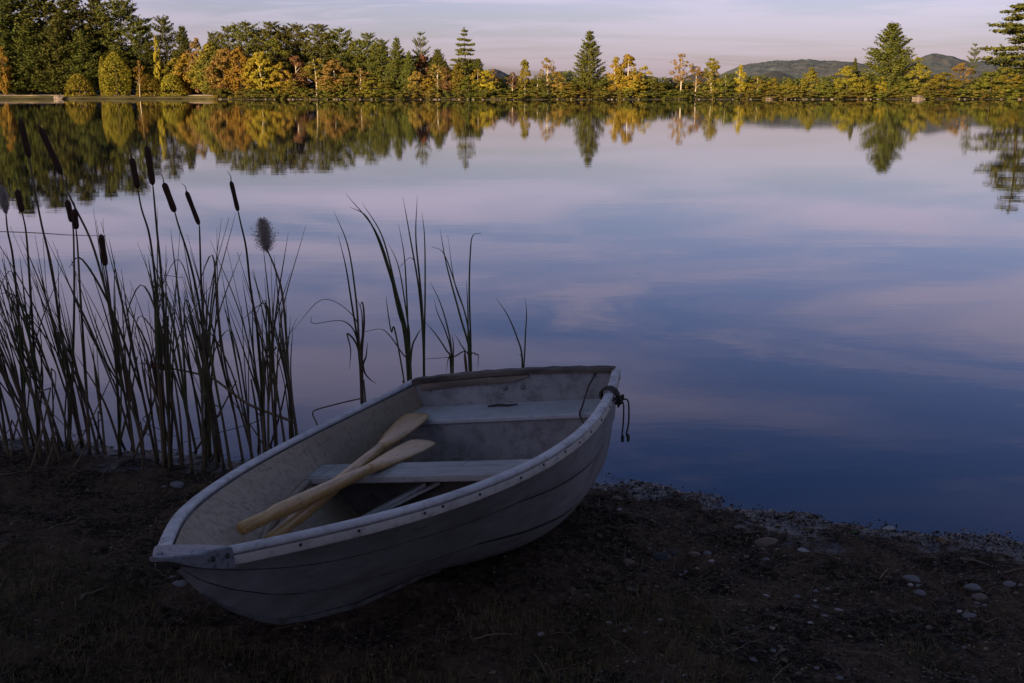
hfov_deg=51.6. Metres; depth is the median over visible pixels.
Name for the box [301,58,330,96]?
birch tree
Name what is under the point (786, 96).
shrub
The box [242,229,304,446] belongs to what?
reed
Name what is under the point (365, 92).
shrub
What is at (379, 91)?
shrub
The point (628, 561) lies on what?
stone
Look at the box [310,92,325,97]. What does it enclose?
shrub
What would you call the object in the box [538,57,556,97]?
birch tree
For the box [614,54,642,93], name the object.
birch tree
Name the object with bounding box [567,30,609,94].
spruce tree
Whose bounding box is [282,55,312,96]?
birch tree
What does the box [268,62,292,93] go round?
broadleaf tree
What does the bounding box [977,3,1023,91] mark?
pine tree
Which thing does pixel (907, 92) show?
shrub
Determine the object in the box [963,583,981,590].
stone
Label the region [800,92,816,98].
shrub
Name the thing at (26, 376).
reed
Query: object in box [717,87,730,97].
shrub
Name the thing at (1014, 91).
shrub
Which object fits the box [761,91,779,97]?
shrub
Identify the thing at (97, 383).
reed
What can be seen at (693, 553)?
stone
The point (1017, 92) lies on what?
shrub
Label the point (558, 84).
broadleaf tree
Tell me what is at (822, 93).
shrub
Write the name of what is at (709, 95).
shrub
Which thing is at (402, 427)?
oar
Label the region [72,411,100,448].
dead stem
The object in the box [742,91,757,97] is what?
shrub
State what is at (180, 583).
stone
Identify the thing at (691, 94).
shrub
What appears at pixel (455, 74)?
broadleaf tree
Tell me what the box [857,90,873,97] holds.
shrub
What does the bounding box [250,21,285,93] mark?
pine tree
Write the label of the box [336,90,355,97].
shrub
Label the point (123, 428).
dead stem
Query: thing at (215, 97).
shrub
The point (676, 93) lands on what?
shrub
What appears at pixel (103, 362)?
reed
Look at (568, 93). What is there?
shrub
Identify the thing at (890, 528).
stone
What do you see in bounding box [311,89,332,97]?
shrub
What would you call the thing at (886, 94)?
shrub
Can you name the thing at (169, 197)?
cattail
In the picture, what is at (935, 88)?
broadleaf tree
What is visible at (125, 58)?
pine tree
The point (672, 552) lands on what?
stone
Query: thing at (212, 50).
broadleaf tree
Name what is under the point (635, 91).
shrub
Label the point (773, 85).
broadleaf tree
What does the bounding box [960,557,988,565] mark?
straw
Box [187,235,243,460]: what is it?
reed
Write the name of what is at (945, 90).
shrub
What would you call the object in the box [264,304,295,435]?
reed
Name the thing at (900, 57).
pine tree
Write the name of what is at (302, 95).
shrub
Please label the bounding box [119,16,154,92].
pine tree
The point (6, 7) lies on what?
pine tree
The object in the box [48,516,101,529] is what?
straw
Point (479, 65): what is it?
pine tree
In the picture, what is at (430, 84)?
broadleaf tree
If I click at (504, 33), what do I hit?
sky
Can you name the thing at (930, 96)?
shrub
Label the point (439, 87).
shrub
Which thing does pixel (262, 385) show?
reed
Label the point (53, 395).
dead stem
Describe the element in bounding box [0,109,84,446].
cattail
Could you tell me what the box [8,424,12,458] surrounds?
dead stem
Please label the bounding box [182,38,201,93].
broadleaf tree
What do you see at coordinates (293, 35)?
pine tree
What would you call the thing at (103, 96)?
lawn
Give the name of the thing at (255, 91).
shrub
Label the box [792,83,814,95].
shrub
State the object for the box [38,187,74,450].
cattail
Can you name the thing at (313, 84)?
forest
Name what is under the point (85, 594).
straw
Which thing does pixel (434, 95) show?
shrub
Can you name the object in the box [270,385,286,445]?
dead stem
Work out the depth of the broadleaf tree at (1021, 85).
338.47 m
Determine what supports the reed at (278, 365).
on the ground at (438, 590)
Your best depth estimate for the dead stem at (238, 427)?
5.84 m
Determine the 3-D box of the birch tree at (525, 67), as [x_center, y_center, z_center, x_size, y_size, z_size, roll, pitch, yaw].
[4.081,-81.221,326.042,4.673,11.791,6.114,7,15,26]
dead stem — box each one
[0,420,25,454]
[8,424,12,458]
[11,430,55,467]
[13,349,29,437]
[30,387,76,469]
[51,368,55,445]
[52,416,61,461]
[68,376,111,460]
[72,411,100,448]
[72,437,88,467]
[121,356,137,439]
[132,398,154,458]
[138,421,183,470]
[142,414,175,437]
[173,372,183,459]
[185,413,259,450]
[194,380,236,451]
[227,375,253,458]
[233,401,266,450]
[250,379,260,454]
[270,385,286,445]
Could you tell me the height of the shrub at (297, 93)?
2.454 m
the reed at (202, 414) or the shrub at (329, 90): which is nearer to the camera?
the reed at (202, 414)
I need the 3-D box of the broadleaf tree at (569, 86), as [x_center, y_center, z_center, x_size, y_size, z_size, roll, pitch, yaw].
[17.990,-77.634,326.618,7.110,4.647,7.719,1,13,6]
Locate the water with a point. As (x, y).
(800, 305)
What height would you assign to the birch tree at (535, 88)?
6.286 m
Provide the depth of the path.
352.08 m
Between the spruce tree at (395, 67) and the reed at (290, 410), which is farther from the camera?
the spruce tree at (395, 67)
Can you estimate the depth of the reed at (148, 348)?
5.55 m
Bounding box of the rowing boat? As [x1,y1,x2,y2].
[149,365,620,623]
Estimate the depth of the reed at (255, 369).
5.61 m
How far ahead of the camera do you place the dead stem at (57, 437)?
5.56 m
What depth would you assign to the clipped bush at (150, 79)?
350.61 m
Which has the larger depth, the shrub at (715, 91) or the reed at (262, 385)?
the shrub at (715, 91)
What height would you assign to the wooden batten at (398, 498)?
0.142 m
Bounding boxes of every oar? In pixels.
[236,439,435,534]
[264,413,429,537]
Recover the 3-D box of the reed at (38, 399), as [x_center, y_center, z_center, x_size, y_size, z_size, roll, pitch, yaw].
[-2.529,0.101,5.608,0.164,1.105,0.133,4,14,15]
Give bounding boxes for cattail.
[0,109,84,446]
[0,175,24,432]
[13,175,43,446]
[33,200,91,453]
[34,113,141,454]
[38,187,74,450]
[73,234,131,455]
[116,150,167,463]
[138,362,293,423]
[144,131,179,466]
[157,170,220,461]
[177,184,217,457]
[226,171,265,439]
[250,217,292,438]
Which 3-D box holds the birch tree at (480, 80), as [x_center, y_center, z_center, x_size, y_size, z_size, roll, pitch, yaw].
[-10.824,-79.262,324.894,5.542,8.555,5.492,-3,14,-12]
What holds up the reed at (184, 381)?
on the ground at (438, 590)
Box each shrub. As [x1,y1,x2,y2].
[205,90,227,98]
[208,87,228,96]
[214,88,232,96]
[222,93,239,98]
[233,87,254,95]
[238,89,262,97]
[244,89,261,97]
[255,91,281,97]
[264,93,281,97]
[273,88,289,98]
[284,90,304,97]
[288,88,308,97]
[293,88,314,98]
[300,89,323,98]
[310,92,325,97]
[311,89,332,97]
[327,87,344,98]
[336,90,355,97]
[343,89,368,98]
[348,90,359,97]
[355,87,375,96]
[359,89,379,97]
[368,90,393,98]
[380,89,398,97]
[385,89,400,97]
[394,88,412,98]
[403,86,424,96]
[423,89,442,98]
[426,86,448,96]
[434,93,452,97]
[443,91,456,98]
[462,92,477,98]
[466,93,488,98]
[475,89,502,96]
[485,93,509,97]
[488,80,506,94]
[489,88,512,98]
[491,84,516,94]
[496,90,515,97]
[505,93,523,97]
[509,85,521,95]
[517,90,537,98]
[524,92,544,97]
[528,91,552,96]
[539,89,553,98]
[550,89,566,97]
[563,91,584,98]
[573,89,589,97]
[578,90,591,97]
[592,90,611,98]
[594,86,611,96]
[598,92,622,97]
[608,88,629,98]
[616,88,632,98]
[622,88,634,97]
[626,88,644,96]
[635,91,647,98]
[646,89,660,97]
[650,92,668,97]
[660,90,680,98]
[667,90,686,97]
[669,92,694,96]
[672,82,691,90]
[679,83,697,96]
[683,91,704,98]
[687,85,703,95]
[690,91,712,97]
[700,92,717,97]
[705,90,716,98]
[706,90,723,98]
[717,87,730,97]
[722,84,746,97]
[724,92,738,97]
[725,89,743,98]
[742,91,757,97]
[744,90,761,97]
[757,92,776,98]
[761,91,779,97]
[778,91,797,98]
[786,87,804,96]
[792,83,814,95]
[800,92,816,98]
[802,91,826,98]
[814,90,832,97]
[818,90,834,97]
[827,88,849,98]
[843,89,855,96]
[844,92,862,98]
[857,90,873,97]
[858,88,875,96]
[879,88,893,98]
[884,88,906,96]
[887,91,901,97]
[895,91,915,98]
[898,93,913,98]
[906,86,926,95]
[918,90,941,98]
[934,90,955,97]
[940,88,953,96]
[946,90,970,98]
[953,87,973,96]
[961,89,980,97]
[965,85,980,95]
[976,90,988,98]
[979,92,996,97]
[987,90,1004,97]
[989,91,1011,98]
[995,89,1020,98]
[1009,86,1022,96]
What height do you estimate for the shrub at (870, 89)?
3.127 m
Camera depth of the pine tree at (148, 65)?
359.60 m
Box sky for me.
[8,0,1023,82]
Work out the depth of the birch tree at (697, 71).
332.35 m
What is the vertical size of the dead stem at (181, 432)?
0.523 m
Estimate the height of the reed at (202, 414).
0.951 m
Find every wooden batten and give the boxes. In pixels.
[361,482,425,516]
[377,482,439,512]
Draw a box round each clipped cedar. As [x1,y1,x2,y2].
[98,56,108,95]
[100,51,131,95]
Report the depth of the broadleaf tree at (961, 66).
338.87 m
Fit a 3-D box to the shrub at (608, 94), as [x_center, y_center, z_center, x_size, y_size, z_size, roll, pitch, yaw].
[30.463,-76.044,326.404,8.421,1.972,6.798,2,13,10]
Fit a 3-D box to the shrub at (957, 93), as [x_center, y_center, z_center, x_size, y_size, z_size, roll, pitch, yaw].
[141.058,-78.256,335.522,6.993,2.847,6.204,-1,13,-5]
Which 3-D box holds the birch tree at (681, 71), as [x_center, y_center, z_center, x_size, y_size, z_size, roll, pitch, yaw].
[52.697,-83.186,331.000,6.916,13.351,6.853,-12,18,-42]
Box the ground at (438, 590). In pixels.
[0,436,1023,682]
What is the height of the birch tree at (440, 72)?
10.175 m
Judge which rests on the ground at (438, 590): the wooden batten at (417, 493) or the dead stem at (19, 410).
the dead stem at (19, 410)
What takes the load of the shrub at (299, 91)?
on the shore
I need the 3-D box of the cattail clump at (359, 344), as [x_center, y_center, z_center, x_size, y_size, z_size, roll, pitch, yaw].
[-1.026,-0.082,6.127,0.497,1.325,0.184,-2,13,-10]
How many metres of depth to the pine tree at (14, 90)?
355.80 m
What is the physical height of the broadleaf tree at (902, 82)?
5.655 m
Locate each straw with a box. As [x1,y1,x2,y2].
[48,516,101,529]
[78,585,106,601]
[472,633,511,639]
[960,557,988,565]
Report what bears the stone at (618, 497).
on the ground at (438, 590)
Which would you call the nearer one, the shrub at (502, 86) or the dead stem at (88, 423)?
the dead stem at (88, 423)
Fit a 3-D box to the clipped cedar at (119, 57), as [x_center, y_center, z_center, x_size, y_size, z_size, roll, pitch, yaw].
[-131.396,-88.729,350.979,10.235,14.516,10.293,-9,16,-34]
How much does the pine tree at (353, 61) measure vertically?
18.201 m
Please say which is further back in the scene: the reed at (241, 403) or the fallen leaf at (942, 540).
the reed at (241, 403)
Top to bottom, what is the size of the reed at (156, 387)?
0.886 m
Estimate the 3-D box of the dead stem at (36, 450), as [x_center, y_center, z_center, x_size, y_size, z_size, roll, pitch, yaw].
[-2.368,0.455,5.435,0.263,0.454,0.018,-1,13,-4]
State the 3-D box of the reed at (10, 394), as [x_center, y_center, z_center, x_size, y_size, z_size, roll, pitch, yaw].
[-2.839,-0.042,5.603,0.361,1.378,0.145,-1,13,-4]
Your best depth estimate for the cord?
4.69 m
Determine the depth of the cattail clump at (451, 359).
6.42 m
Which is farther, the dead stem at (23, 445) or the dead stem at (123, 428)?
the dead stem at (123, 428)
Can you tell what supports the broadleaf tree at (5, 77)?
on the lawn at (103, 96)
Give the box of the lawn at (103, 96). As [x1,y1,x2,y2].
[0,94,213,97]
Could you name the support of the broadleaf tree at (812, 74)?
on the shore
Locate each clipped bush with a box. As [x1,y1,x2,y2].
[63,74,95,95]
[135,74,161,96]
[159,73,185,95]
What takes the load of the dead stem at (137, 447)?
on the ground at (438, 590)
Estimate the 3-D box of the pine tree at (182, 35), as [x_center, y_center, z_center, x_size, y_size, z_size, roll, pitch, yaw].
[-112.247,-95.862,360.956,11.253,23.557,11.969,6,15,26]
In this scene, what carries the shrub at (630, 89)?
on the shore
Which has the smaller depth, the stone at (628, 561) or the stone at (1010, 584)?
the stone at (1010, 584)
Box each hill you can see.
[488,69,511,78]
[720,53,1021,82]
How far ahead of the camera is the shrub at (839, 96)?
330.07 m
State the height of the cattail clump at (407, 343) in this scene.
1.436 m
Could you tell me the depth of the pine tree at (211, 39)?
351.64 m
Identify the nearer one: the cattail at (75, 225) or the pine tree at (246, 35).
the cattail at (75, 225)
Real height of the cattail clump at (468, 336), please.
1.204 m
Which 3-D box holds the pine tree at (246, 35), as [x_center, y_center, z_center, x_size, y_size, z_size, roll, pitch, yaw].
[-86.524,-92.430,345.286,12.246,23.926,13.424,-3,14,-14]
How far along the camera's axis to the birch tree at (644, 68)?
330.53 m
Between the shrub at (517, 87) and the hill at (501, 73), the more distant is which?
the hill at (501, 73)
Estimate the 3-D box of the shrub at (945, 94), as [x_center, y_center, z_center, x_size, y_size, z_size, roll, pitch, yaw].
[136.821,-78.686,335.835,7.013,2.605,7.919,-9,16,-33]
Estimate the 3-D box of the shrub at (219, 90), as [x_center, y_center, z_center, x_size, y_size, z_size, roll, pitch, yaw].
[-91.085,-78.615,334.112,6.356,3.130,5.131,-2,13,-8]
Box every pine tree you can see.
[0,0,45,93]
[0,15,30,93]
[0,24,62,93]
[0,51,35,93]
[10,0,71,92]
[26,17,85,93]
[28,52,80,93]
[39,0,103,92]
[56,28,106,93]
[73,0,127,93]
[86,0,157,93]
[95,40,136,93]
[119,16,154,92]
[131,42,166,93]
[145,14,181,91]
[170,25,194,91]
[207,31,224,70]
[211,25,243,90]
[226,20,259,77]
[247,27,271,82]
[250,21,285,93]
[267,26,297,80]
[278,22,310,80]
[298,23,343,80]
[321,28,355,80]
[341,38,368,92]
[348,33,379,83]
[367,38,390,81]
[412,31,429,80]
[425,48,450,94]
[446,27,479,96]
[469,59,487,90]
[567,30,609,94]
[856,21,921,94]
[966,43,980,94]
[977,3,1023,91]
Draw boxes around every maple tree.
[316,76,338,97]
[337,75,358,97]
[403,71,426,93]
[413,54,432,95]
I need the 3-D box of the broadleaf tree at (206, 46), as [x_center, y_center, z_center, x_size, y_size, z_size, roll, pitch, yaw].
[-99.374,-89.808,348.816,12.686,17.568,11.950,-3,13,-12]
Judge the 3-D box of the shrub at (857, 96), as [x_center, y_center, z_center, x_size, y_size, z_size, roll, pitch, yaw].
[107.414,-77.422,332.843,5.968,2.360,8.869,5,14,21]
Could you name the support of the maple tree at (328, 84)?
on the shore
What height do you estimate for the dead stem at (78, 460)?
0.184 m
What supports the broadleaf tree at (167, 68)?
on the shore
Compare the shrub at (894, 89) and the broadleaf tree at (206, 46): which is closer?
the shrub at (894, 89)
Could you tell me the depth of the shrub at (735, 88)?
338.65 m
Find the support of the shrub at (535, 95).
on the shore
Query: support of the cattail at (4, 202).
on the ground at (438, 590)
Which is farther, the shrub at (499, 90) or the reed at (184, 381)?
the shrub at (499, 90)
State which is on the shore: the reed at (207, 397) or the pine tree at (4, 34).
the pine tree at (4, 34)
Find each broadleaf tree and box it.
[0,47,14,94]
[160,57,187,93]
[171,53,196,94]
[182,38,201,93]
[185,58,215,94]
[192,42,221,91]
[195,45,230,94]
[202,48,241,96]
[221,46,256,95]
[254,38,296,93]
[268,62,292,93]
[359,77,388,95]
[377,79,395,96]
[420,78,434,93]
[440,67,453,92]
[449,63,464,92]
[457,75,480,94]
[475,70,498,96]
[486,69,498,94]
[549,72,566,93]
[558,82,580,96]
[638,76,667,97]
[765,77,779,93]
[777,79,797,95]
[799,67,820,91]
[815,81,838,96]
[829,66,864,93]
[851,76,872,96]
[874,77,886,93]
[892,79,913,94]
[898,56,932,94]
[918,81,938,95]
[927,72,963,97]
[949,62,973,94]
[967,71,1013,95]
[989,67,1022,97]
[1011,73,1023,91]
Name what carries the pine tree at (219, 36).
on the shore
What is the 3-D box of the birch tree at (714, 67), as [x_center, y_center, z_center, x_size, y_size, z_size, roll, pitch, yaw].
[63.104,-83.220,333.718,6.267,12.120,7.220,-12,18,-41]
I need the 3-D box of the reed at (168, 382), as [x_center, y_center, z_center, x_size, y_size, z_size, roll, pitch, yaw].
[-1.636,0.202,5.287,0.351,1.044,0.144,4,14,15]
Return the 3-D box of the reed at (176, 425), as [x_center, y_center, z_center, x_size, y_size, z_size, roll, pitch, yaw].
[-1.864,0.107,5.534,0.464,1.122,0.118,10,16,36]
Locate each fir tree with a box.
[660,79,675,95]
[848,57,860,85]
[975,71,991,90]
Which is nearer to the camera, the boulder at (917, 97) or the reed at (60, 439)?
the reed at (60, 439)
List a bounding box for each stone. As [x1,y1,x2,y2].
[170,481,183,488]
[172,580,186,586]
[612,496,622,499]
[623,558,634,564]
[651,552,667,560]
[668,550,676,555]
[687,551,699,556]
[754,537,777,546]
[797,548,808,551]
[882,526,894,530]
[902,575,920,582]
[914,590,925,596]
[962,612,976,617]
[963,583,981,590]
[971,593,987,600]
[1003,581,1015,587]
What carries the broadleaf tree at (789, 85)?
on the shore
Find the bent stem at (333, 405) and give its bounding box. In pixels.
[312,397,365,425]
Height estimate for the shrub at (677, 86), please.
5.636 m
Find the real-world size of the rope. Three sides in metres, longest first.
0.253 x 0.116 x 0.095 m
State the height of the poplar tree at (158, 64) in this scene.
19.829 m
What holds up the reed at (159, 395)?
on the ground at (438, 590)
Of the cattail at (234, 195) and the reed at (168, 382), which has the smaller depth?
the reed at (168, 382)
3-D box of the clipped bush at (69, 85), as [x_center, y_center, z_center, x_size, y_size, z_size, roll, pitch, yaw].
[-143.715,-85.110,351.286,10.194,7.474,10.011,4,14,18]
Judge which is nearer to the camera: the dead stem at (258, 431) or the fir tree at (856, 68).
the dead stem at (258, 431)
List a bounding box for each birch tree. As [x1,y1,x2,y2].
[133,60,145,93]
[238,61,256,97]
[241,51,279,95]
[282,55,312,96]
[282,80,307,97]
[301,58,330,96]
[312,59,353,94]
[348,68,370,97]
[428,64,446,97]
[469,69,486,96]
[506,72,518,96]
[517,59,532,96]
[527,78,550,95]
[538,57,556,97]
[605,56,624,95]
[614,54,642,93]
[618,79,646,97]
[632,65,652,92]
[668,54,693,90]
[687,66,705,96]
[701,58,721,92]
[714,73,735,97]
[733,64,746,92]
[744,76,768,95]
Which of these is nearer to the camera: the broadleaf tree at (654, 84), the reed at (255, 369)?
the reed at (255, 369)
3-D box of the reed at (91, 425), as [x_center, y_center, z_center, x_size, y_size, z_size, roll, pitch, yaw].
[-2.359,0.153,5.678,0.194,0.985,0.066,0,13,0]
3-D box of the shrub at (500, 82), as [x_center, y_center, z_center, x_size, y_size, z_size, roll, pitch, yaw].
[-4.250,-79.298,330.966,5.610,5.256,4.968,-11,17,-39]
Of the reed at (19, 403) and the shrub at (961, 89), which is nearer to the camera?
the reed at (19, 403)
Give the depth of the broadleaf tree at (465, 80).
323.37 m
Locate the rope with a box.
[599,386,629,441]
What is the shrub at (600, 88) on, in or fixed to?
on the shore
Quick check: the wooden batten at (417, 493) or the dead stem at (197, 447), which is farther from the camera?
the dead stem at (197, 447)
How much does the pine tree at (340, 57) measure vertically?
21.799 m
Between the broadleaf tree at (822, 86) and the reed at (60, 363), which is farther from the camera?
the broadleaf tree at (822, 86)
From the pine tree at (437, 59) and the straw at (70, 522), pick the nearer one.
the straw at (70, 522)
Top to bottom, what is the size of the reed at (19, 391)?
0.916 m
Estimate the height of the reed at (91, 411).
0.961 m
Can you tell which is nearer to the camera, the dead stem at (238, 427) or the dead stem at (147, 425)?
the dead stem at (238, 427)
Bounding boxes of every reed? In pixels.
[0,231,98,235]
[0,253,56,462]
[0,265,62,456]
[0,270,76,455]
[0,272,63,445]
[0,275,56,455]
[0,324,42,460]
[0,330,35,448]
[0,351,31,459]
[0,353,24,444]
[0,362,43,453]
[0,386,9,454]
[0,422,9,457]
[1,389,14,439]
[2,260,50,460]
[4,237,78,439]
[5,249,61,463]
[10,226,84,443]
[10,282,102,449]
[45,279,99,452]
[49,245,130,441]
[69,224,158,464]
[72,209,131,444]
[86,314,106,453]
[93,287,135,452]
[118,256,184,469]
[118,259,167,456]
[130,303,167,446]
[133,262,196,449]
[133,322,159,461]
[137,236,193,473]
[148,207,165,467]
[157,279,215,471]
[159,242,224,468]
[159,268,207,465]
[176,285,238,418]
[182,267,217,467]
[183,288,201,364]
[184,279,232,471]
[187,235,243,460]
[189,293,208,471]
[192,271,251,459]
[193,282,215,451]
[204,213,240,455]
[211,243,261,432]
[223,305,251,446]
[237,236,290,450]
[240,269,285,441]
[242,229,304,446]
[252,259,297,435]
[253,273,296,446]
[254,313,276,452]
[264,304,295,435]
[271,313,294,437]
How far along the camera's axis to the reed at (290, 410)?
5.79 m
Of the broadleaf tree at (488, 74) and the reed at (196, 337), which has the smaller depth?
the reed at (196, 337)
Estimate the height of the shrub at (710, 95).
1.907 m
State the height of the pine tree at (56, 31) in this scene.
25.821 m
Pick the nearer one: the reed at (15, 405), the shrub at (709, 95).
the reed at (15, 405)
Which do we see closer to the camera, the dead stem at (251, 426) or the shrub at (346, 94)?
the dead stem at (251, 426)
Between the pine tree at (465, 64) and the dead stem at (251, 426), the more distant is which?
the pine tree at (465, 64)
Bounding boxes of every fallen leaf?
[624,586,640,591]
[936,538,949,542]
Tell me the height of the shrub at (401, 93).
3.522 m
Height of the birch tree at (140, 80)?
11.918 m
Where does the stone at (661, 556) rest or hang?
on the ground at (438, 590)
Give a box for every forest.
[0,35,482,93]
[452,70,1023,91]
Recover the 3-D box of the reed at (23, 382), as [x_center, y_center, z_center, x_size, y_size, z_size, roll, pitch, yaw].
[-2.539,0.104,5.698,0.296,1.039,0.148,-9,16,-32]
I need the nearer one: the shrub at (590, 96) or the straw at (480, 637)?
the straw at (480, 637)
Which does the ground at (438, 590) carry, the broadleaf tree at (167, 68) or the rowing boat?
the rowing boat
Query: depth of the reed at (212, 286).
5.60 m
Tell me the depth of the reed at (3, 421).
5.70 m
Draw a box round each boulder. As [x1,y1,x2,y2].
[53,95,63,98]
[911,95,923,98]
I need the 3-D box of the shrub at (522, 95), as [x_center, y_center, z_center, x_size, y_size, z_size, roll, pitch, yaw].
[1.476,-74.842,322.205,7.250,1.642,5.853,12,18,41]
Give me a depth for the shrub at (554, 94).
322.77 m
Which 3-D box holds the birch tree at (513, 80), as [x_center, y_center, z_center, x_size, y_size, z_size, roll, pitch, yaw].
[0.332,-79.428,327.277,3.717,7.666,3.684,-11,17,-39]
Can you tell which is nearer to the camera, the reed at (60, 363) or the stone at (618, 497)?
the stone at (618, 497)
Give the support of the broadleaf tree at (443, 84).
on the shore
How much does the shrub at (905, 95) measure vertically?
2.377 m
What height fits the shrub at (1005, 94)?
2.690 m
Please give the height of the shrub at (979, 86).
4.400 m
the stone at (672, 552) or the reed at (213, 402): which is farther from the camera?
the reed at (213, 402)
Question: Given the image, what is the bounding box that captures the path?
[0,94,212,95]
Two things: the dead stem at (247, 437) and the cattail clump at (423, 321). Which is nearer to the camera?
the dead stem at (247, 437)
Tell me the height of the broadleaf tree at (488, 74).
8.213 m
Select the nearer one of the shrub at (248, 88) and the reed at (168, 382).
the reed at (168, 382)
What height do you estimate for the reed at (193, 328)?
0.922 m
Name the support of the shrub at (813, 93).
on the shore
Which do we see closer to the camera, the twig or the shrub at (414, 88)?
the twig
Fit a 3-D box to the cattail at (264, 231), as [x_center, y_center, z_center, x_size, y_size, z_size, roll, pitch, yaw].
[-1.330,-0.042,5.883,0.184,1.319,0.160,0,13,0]
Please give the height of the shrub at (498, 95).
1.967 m
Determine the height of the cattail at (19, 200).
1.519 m
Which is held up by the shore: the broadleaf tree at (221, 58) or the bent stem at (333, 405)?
the broadleaf tree at (221, 58)
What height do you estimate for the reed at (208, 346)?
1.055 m
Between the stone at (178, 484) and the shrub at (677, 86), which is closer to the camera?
the stone at (178, 484)
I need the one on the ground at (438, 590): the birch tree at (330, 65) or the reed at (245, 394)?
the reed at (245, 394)
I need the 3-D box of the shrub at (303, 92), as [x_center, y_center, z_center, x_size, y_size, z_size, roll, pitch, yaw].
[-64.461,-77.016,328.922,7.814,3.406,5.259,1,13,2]
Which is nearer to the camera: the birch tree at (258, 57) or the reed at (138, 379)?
the reed at (138, 379)
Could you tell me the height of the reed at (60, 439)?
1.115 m
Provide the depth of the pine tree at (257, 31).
346.38 m
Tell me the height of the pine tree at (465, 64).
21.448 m
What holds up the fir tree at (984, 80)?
on the shore
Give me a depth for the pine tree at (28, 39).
354.70 m
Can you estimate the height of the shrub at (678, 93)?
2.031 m
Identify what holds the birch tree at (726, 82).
on the shore
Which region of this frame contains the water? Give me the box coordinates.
[0,99,1023,549]
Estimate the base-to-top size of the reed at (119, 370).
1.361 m
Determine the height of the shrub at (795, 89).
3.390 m
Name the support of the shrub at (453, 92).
on the shore
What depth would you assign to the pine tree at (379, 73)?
338.55 m
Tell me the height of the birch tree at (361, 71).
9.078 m
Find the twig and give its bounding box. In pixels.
[488,403,517,406]
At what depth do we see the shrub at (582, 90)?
324.94 m
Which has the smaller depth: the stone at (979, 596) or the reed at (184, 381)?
the stone at (979, 596)
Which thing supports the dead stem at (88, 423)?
on the ground at (438, 590)
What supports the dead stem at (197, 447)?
on the ground at (438, 590)
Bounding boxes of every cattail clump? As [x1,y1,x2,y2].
[294,212,374,404]
[346,194,419,383]
[400,199,425,375]
[426,282,453,372]
[430,231,480,371]
[495,297,526,367]
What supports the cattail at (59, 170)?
on the ground at (438, 590)
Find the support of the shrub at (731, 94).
on the shore
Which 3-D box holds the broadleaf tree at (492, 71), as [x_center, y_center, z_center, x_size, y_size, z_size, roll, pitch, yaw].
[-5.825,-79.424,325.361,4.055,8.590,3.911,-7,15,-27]
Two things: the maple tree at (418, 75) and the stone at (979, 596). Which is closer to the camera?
the stone at (979, 596)
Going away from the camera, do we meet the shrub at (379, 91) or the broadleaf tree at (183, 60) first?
the shrub at (379, 91)
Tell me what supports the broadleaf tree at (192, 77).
on the lawn at (103, 96)
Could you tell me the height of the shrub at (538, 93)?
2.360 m
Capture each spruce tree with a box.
[378,37,407,92]
[397,50,420,96]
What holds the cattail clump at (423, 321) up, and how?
on the ground at (438, 590)
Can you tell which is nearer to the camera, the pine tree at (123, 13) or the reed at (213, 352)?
the reed at (213, 352)
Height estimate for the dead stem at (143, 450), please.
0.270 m
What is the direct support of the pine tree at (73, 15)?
on the shore
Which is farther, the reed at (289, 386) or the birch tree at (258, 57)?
the birch tree at (258, 57)
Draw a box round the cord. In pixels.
[579,373,595,423]
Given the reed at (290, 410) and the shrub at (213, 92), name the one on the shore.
the shrub at (213, 92)
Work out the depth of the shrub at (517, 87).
330.95 m
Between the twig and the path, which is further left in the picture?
the path
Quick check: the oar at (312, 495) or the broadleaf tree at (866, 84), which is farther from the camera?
the broadleaf tree at (866, 84)
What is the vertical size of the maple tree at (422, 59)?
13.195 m
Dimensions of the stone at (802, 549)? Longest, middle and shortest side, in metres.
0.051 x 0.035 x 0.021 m
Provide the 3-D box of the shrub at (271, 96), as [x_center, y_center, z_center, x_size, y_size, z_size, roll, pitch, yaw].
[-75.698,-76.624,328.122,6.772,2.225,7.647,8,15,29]
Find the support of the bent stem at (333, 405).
on the water
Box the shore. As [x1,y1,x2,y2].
[0,71,1023,99]
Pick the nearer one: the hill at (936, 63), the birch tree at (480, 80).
the birch tree at (480, 80)
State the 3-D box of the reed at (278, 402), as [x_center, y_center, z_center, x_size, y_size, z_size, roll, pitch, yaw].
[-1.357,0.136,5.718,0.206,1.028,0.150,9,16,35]
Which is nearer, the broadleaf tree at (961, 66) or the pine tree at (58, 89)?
the broadleaf tree at (961, 66)
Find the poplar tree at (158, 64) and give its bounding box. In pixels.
[153,36,161,93]
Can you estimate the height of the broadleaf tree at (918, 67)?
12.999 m

